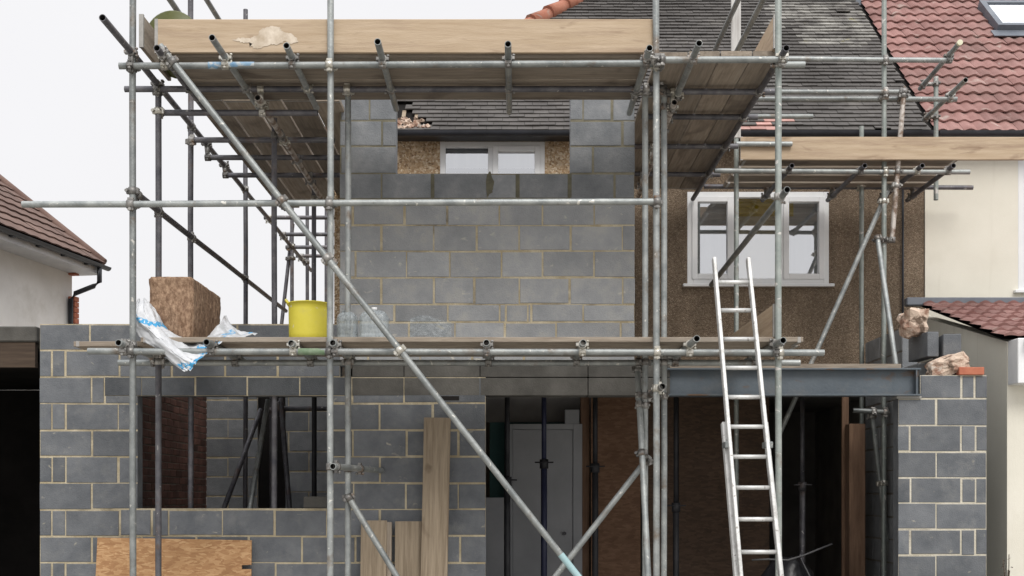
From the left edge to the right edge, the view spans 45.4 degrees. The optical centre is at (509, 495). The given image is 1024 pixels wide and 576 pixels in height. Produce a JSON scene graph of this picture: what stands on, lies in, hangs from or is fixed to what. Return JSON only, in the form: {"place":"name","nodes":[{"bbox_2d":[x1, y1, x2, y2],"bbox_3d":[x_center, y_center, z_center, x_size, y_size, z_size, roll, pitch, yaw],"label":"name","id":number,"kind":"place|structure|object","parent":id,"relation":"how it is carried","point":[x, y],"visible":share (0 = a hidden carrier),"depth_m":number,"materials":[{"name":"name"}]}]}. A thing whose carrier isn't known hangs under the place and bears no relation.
{"place":"outdoors","nodes":[
{"label":"outdoors","id":0,"kind":"place"},
{"bbox_2d":[0,326,39,575],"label":"garage","id":1,"kind":"structure","parent":0,"point":[19,450],"depth_m":13.75,"materials":[{"name":"concrete"}]},
{"bbox_2d":[0,174,110,327],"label":"house","id":2,"kind":"structure","parent":0,"point":[45,256],"depth_m":16.13,"materials":[{"name":"white paint"}]},
{"bbox_2d":[0,0,558,323],"label":"sky","id":3,"kind":"structure","parent":0,"point":[64,103],"materials":[{"name":"white"}]},
{"bbox_2d":[859,0,1023,575],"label":"house","id":4,"kind":"structure","parent":0,"point":[974,267],"depth_m":13.23,"materials":[{"name":"white paint"}]},
{"bbox_2d":[1013,160,1023,292],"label":"window","id":5,"kind":"structure","parent":4,"relation":"in","point":[1020,162],"depth_m":13.23,"materials":[{"name":"white plastic"}]},
{"bbox_3d":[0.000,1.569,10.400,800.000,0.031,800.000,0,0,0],"label":"ground","id":6,"kind":"structure","parent":0,"visible":0},
{"bbox_2d":[96,537,251,575],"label":"osb sheet","id":7,"kind":"object","parent":6,"relation":"on","point":[194,557],"visible":1,"depth_m":10.31,"materials":[{"name":"brown wood"}]},
{"bbox_2d":[360,520,386,575],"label":"plank","id":8,"kind":"object","parent":6,"relation":"on","point":[372,562],"visible":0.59,"depth_m":10.28,"materials":[{"name":"brown wood"}]},
{"bbox_2d":[387,522,391,575],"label":"plank","id":9,"kind":"object","parent":6,"relation":"on","point":[389,539],"visible":0.71,"depth_m":10.29,"materials":[{"name":"brown wood"}]},
{"bbox_2d":[395,521,421,575],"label":"plank","id":10,"kind":"object","parent":6,"relation":"on","point":[408,535],"visible":0.82,"depth_m":10.27,"materials":[{"name":"brown wood"}]},
{"bbox_2d":[421,417,450,575],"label":"plank","id":11,"kind":"object","parent":6,"relation":"on","point":[435,497],"visible":0.9,"depth_m":10.21,"materials":[{"name":"brown wood"}]},
{"bbox_2d":[325,0,933,363],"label":"house","id":12,"kind":"structure","parent":6,"relation":"on","point":[820,242],"depth_m":13.25,"materials":[{"name":"brown stone"}]},
{"bbox_2d":[440,142,544,173],"bbox_3d":[-0.186,-3.471,13.277,1.135,0.737,0.086,0,0,0],"label":"window","id":13,"kind":"structure","parent":12,"relation":"in","point":[455,157],"depth_m":13.28,"materials":[{"name":"white plastic"}]},
{"bbox_2d":[683,192,834,286],"bbox_3d":[2.691,-2.777,13.262,1.634,1.032,0.135,0,0,0],"label":"window","id":14,"kind":"structure","parent":12,"relation":"in","point":[805,215],"depth_m":13.28,"materials":[{"name":"white plastic"}]},
{"bbox_2d":[712,257,783,575],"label":"ladder","id":15,"kind":"object","parent":6,"relation":"on","point":[734,519],"visible":1,"depth_m":8.54,"materials":[{"name":"metal"}]},
{"bbox_2d":[1001,558,1012,575],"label":"weed","id":16,"kind":"object","parent":6,"relation":"on","point":[1008,572],"visible":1,"depth_m":10.29,"materials":[{"name":"beige plant"}]},
{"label":"floor slab","id":17,"kind":"structure","parent":6,"relation":"on","visible":0},
{"bbox_2d":[221,408,262,507],"bbox_3d":[-2.743,0.274,11.485,0.051,2.299,1.563,0,0,20],"label":"scaffold tube","id":18,"kind":"object","parent":17,"relation":"on","point":[242,459],"visible":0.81,"depth_m":11.86,"materials":[{"name":"metal"}]},
{"bbox_2d":[247,399,270,507],"bbox_3d":[-2.387,0.250,11.135,0.049,2.338,0.993,0,0,12],"label":"scaffold tube","id":19,"kind":"object","parent":17,"relation":"on","point":[258,454],"visible":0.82,"depth_m":11.37,"materials":[{"name":"grey metal"}]},
{"bbox_2d":[269,397,271,507],"bbox_3d":[-2.312,0.160,11.899,0.049,2.500,0.051,0,0,0],"label":"scaffold tube","id":20,"kind":"object","parent":17,"relation":"on","point":[270,452],"visible":0.16,"depth_m":11.88,"materials":[{"name":"metal"}]},
{"bbox_2d":[269,401,326,415],"bbox_3d":[-1.939,-0.848,11.917,0.798,0.147,0.114,0,0,0],"label":"scaffold tube","id":21,"kind":"object","parent":20,"relation":"attached to","point":[302,408],"visible":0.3,"depth_m":11.93,"materials":[{"name":"metal"}]},
{"bbox_2d":[278,398,291,507],"bbox_3d":[-2.089,0.230,11.673,0.050,2.370,0.577,0,0,-31],"label":"scaffold tube","id":22,"kind":"object","parent":17,"relation":"on","point":[285,458],"visible":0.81,"depth_m":11.78,"materials":[{"name":"metal"}]},
{"bbox_2d":[312,397,316,495],"bbox_3d":[-1.884,0.165,11.801,0.051,2.490,0.051,0,0,0],"label":"scaffold tube","id":23,"kind":"object","parent":17,"relation":"on","point":[314,446],"visible":0.41,"depth_m":11.78,"materials":[{"name":"metal"}]},
{"bbox_2d":[21,0,824,575],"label":"scaffold","id":24,"kind":"object","parent":17,"relation":"on","point":[663,114],"visible":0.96,"depth_m":9.43,"materials":[{"name":"metal"}]},
{"bbox_2d":[139,14,170,80],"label":"toe board","id":25,"kind":"object","parent":24,"relation":"attached to","point":[146,37],"visible":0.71,"depth_m":9.12,"materials":[{"name":"beige wood"}]},
{"bbox_2d":[136,298,255,371],"bbox_3d":[-2.371,-1.192,9.187,0.785,0.589,0.653,0,0,-40],"label":"plastic wrapper","id":26,"kind":"object","parent":24,"relation":"hanging from","point":[153,330],"visible":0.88,"depth_m":9.02,"materials":[{"name":"white plastic"}]},
{"bbox_2d":[193,99,298,207],"bbox_3d":[-2.490,-3.281,11.951,0.228,0.041,3.790,0,0,0],"label":"scaffold board","id":27,"kind":"object","parent":24,"relation":"on","point":[235,126],"visible":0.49,"depth_m":11.38,"materials":[{"name":"brown wood"}]},
{"bbox_2d":[224,100,311,199],"bbox_3d":[-2.247,-3.281,11.922,0.228,0.041,3.665,0,0,0],"label":"scaffold board","id":28,"kind":"object","parent":24,"relation":"on","point":[258,126],"visible":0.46,"depth_m":11.42,"materials":[{"name":"brown wood"}]},
{"bbox_2d":[264,100,334,199],"bbox_3d":[-2.004,-3.281,11.907,0.228,0.041,3.702,0,0,0],"label":"scaffold board","id":29,"kind":"object","parent":24,"relation":"on","point":[287,125],"visible":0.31,"depth_m":11.38,"materials":[{"name":"brown wood"}]},
{"bbox_2d":[282,100,339,194],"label":"scaffold board","id":30,"kind":"object","parent":24,"relation":"on","point":[310,126],"visible":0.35,"depth_m":10.91,"materials":[{"name":"brown wood"}]},
{"bbox_2d":[316,100,343,154],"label":"scaffold board","id":31,"kind":"object","parent":24,"relation":"on","point":[338,107],"visible":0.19,"depth_m":10.49,"materials":[{"name":"brown wood"}]},
{"bbox_2d":[155,19,652,53],"bbox_3d":[-0.781,-3.396,9.041,3.677,0.251,0.035,0,0,0],"label":"toe board","id":32,"kind":"object","parent":24,"relation":"on","point":[444,36],"visible":0.92,"depth_m":9.03,"materials":[{"name":"beige wood"}]},
{"bbox_2d":[172,54,642,68],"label":"scaffold board","id":33,"kind":"object","parent":24,"relation":"on","point":[323,57],"visible":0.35,"depth_m":9.07,"materials":[{"name":"brown wood"}]},
{"bbox_2d":[177,79,642,85],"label":"scaffold board","id":34,"kind":"object","parent":24,"relation":"on","point":[433,82],"visible":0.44,"depth_m":9.62,"materials":[{"name":"brown wood"}]},
{"bbox_2d":[150,10,190,78],"bbox_3d":[-2.591,-3.524,9.550,0.448,0.493,0.339,0,0,0],"label":"bucket","id":35,"kind":"object","parent":34,"relation":"on","point":[172,14],"visible":0.06,"depth_m":9.38,"materials":[{"name":"green plastic"}]},
{"bbox_2d":[183,68,647,78],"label":"scaffold board","id":36,"kind":"object","parent":24,"relation":"on","point":[483,73],"visible":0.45,"depth_m":9.42,"materials":[{"name":"brown wood"}]},
{"bbox_2d":[201,92,630,99],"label":"scaffold board","id":37,"kind":"object","parent":24,"relation":"on","point":[441,96],"visible":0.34,"depth_m":9.95,"materials":[{"name":"brown wood"}]},
{"bbox_2d":[74,341,799,349],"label":"scaffold board","id":38,"kind":"object","parent":24,"relation":"on","point":[84,345],"visible":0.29,"depth_m":9.33,"materials":[{"name":"brown wood"}]},
{"bbox_2d":[148,277,220,336],"bbox_3d":[-2.554,-1.415,9.659,0.354,0.478,0.939,0,0,0],"label":"insulation bale","id":39,"kind":"object","parent":38,"relation":"on","point":[186,306],"visible":0.58,"depth_m":9.21,"materials":[{"name":"brown fabric"}]},
{"bbox_2d":[285,299,326,336],"bbox_3d":[-1.535,-1.337,9.350,0.329,0.331,0.314,0,0,34],"label":"bucket","id":40,"kind":"object","parent":38,"relation":"on","point":[307,318],"visible":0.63,"depth_m":9.22,"materials":[{"name":"yellow plastic"}]},
{"bbox_2d":[163,355,770,356],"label":"scaffold board","id":41,"kind":"object","parent":24,"relation":"on","point":[456,356],"visible":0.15,"depth_m":9.94,"materials":[{"name":"brown wood"}]},
{"bbox_2d":[141,337,802,345],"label":"scaffold board","id":42,"kind":"object","parent":24,"relation":"on","point":[473,341],"visible":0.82,"depth_m":9.02,"materials":[{"name":"brown wood"}]},
{"bbox_2d":[718,304,774,359],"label":"toe board","id":43,"kind":"object","parent":42,"relation":"on","point":[766,322],"visible":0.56,"depth_m":9.40,"materials":[{"name":"brown wood"}]},
{"bbox_2d":[634,52,687,188],"bbox_3d":[1.210,-3.281,11.055,0.231,0.041,3.924,0,0,0],"label":"scaffold board","id":44,"kind":"object","parent":24,"relation":"on","point":[669,74],"visible":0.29,"depth_m":10.14,"materials":[{"name":"brown wood"}]},
{"bbox_2d":[635,51,719,188],"bbox_3d":[1.446,-3.281,11.038,0.231,0.041,3.926,0,0,0],"label":"scaffold board","id":45,"kind":"object","parent":24,"relation":"on","point":[699,75],"visible":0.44,"depth_m":10.11,"materials":[{"name":"brown wood"}]},
{"bbox_2d":[660,51,751,188],"bbox_3d":[1.682,-3.281,11.024,0.231,0.042,3.915,0,0,0],"label":"scaffold board","id":46,"kind":"object","parent":24,"relation":"on","point":[725,75],"visible":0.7,"depth_m":10.40,"materials":[{"name":"brown wood"}]},
{"bbox_2d":[679,51,774,189],"bbox_3d":[1.918,-3.281,11.044,0.231,0.042,3.943,0,0,0],"label":"scaffold board","id":47,"kind":"object","parent":24,"relation":"on","point":[753,75],"visible":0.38,"depth_m":10.63,"materials":[{"name":"brown wood"}]},
{"bbox_2d":[755,15,774,50],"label":"toe board","id":48,"kind":"object","parent":47,"relation":"on","point":[767,42],"visible":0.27,"depth_m":9.18,"materials":[{"name":"beige wood"}]},
{"bbox_2d":[731,0,740,137],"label":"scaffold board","id":49,"kind":"object","parent":24,"relation":"on","point":[735,28],"visible":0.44,"depth_m":11.27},
{"bbox_2d":[504,397,516,575],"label":"steel prop","id":50,"kind":"object","parent":17,"relation":"on","point":[508,478],"visible":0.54,"depth_m":11.38,"materials":[{"name":"grey metal"}]},
{"bbox_2d":[40,100,986,575],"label":"block extension","id":51,"kind":"object","parent":17,"relation":"on","point":[492,270],"visible":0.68,"depth_m":10.40,"materials":[{"name":"concrete"}]},
{"bbox_2d":[304,496,326,507],"bbox_3d":[-1.656,0.054,10.470,0.200,0.100,0.100,0,0,0],"label":"concrete block","id":52,"kind":"object","parent":51,"relation":"on","point":[315,501],"depth_m":10.42,"materials":[{"name":"grey concrete"}]},
{"bbox_2d":[513,430,572,575],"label":"door","id":53,"kind":"structure","parent":51,"relation":"in","point":[527,444],"depth_m":13.10,"materials":[{"name":"paint"}]},
{"bbox_2d":[909,332,938,361],"bbox_3d":[3.639,-1.309,10.760,0.100,0.215,0.440,0,0,-3],"label":"concrete block","id":54,"kind":"object","parent":51,"relation":"on","point":[924,346],"depth_m":10.63,"materials":[{"name":"grey concrete"}]},
{"bbox_2d":[896,307,928,338],"bbox_3d":[3.550,-1.515,10.757,0.239,0.275,0.271,0,0,0],"label":"rubble lump","id":55,"kind":"object","parent":54,"relation":"on","point":[912,321],"visible":0.94,"depth_m":10.65,"materials":[{"name":"stone"}]},
{"bbox_2d":[924,351,969,375],"bbox_3d":[3.752,-1.109,10.493,0.356,0.255,0.251,0,0,0],"label":"rubble lump","id":56,"kind":"object","parent":51,"relation":"on","point":[949,364],"visible":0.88,"depth_m":10.40,"materials":[{"name":"stone"}]},
{"bbox_2d":[933,334,960,358],"bbox_3d":[3.825,-1.296,10.700,0.150,0.190,0.400,0,0,7],"label":"concrete block","id":57,"kind":"object","parent":51,"relation":"on","point":[949,343],"depth_m":10.50,"materials":[{"name":"grey concrete"}]},
{"bbox_2d":[955,367,983,374],"bbox_3d":[3.918,-1.061,10.420,0.214,0.065,0.100,0,0,0],"label":"brick","id":58,"kind":"object","parent":51,"relation":"on","point":[970,371],"visible":1,"depth_m":10.37,"materials":[{"name":"orange brick"}]},
{"bbox_2d":[535,397,552,575],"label":"steel prop","id":59,"kind":"object","parent":17,"relation":"on","point":[543,462],"visible":0.8,"depth_m":11.78,"materials":[{"name":"blue paint"}]},
{"bbox_2d":[586,397,604,575],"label":"steel prop","id":60,"kind":"object","parent":17,"relation":"on","point":[595,466],"visible":0.79,"depth_m":11.78,"materials":[{"name":"grey metal"}]},
{"bbox_2d":[667,397,685,575],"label":"steel prop","id":61,"kind":"object","parent":17,"relation":"on","point":[675,505],"visible":0.81,"depth_m":11.88,"materials":[{"name":"grey metal"}]},
{"bbox_2d":[763,556,811,575],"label":"rubble sack","id":62,"kind":"object","parent":17,"relation":"on","point":[794,567],"visible":0.65,"depth_m":11.48,"materials":[{"name":"black plastic"}]},
{"bbox_2d":[752,543,832,575],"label":"cable","id":63,"kind":"object","parent":62,"relation":"on","point":[800,556],"visible":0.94,"depth_m":11.29,"materials":[{"name":"black rubber"}]},
{"bbox_2d":[794,397,811,563],"bbox_3d":[3.016,0.180,12.600,0.180,2.460,0.150,0,0,0],"label":"steel prop","id":64,"kind":"object","parent":17,"relation":"on","point":[801,484],"visible":0.75,"depth_m":12.58,"materials":[{"name":"grey metal"}]},
{"bbox_2d":[704,0,973,575],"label":"scaffold","id":65,"kind":"object","parent":17,"relation":"on","point":[882,239],"visible":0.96,"depth_m":11.93,"materials":[{"name":"metal"}]},
{"bbox_2d":[723,180,926,187],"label":"scaffold board","id":66,"kind":"object","parent":65,"relation":"on","point":[726,184],"visible":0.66,"depth_m":12.80,"materials":[{"name":"brown wood"}]},
{"bbox_2d":[727,173,937,181],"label":"scaffold board","id":67,"kind":"object","parent":65,"relation":"on","point":[818,177],"visible":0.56,"depth_m":12.53,"materials":[{"name":"brown wood"}]},
{"bbox_2d":[733,166,946,173],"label":"scaffold board","id":68,"kind":"object","parent":65,"relation":"on","point":[855,167],"visible":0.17,"depth_m":12.17,"materials":[{"name":"brown wood"}]},
{"bbox_2d":[739,160,955,165],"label":"scaffold board","id":69,"kind":"object","parent":65,"relation":"on","point":[841,163],"visible":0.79,"depth_m":12.00,"materials":[{"name":"brown wood"}]},
{"bbox_2d":[740,137,1023,160],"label":"toe board","id":70,"kind":"object","parent":65,"relation":"attached to","point":[904,148],"visible":0.95,"depth_m":11.83,"materials":[{"name":"beige wood"}]},
{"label":"scaffold board","id":71,"kind":"object","parent":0,"visible":0},
{"bbox_2d":[337,310,357,336],"bbox_3d":[-1.285,-1.327,9.700,0.159,0.308,0.180,0,0,0],"label":"water container","id":72,"kind":"object","parent":71,"relation":"on","point":[341,320],"visible":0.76,"depth_m":9.64,"materials":[{"name":"clear plastic"}]},
{"bbox_2d":[359,307,388,336],"bbox_3d":[-1.061,-1.326,9.600,0.226,0.306,0.180,0,0,0],"label":"water container","id":73,"kind":"object","parent":71,"relation":"on","point":[372,322],"visible":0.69,"depth_m":9.58,"materials":[{"name":"clear plastic"}]}
]}

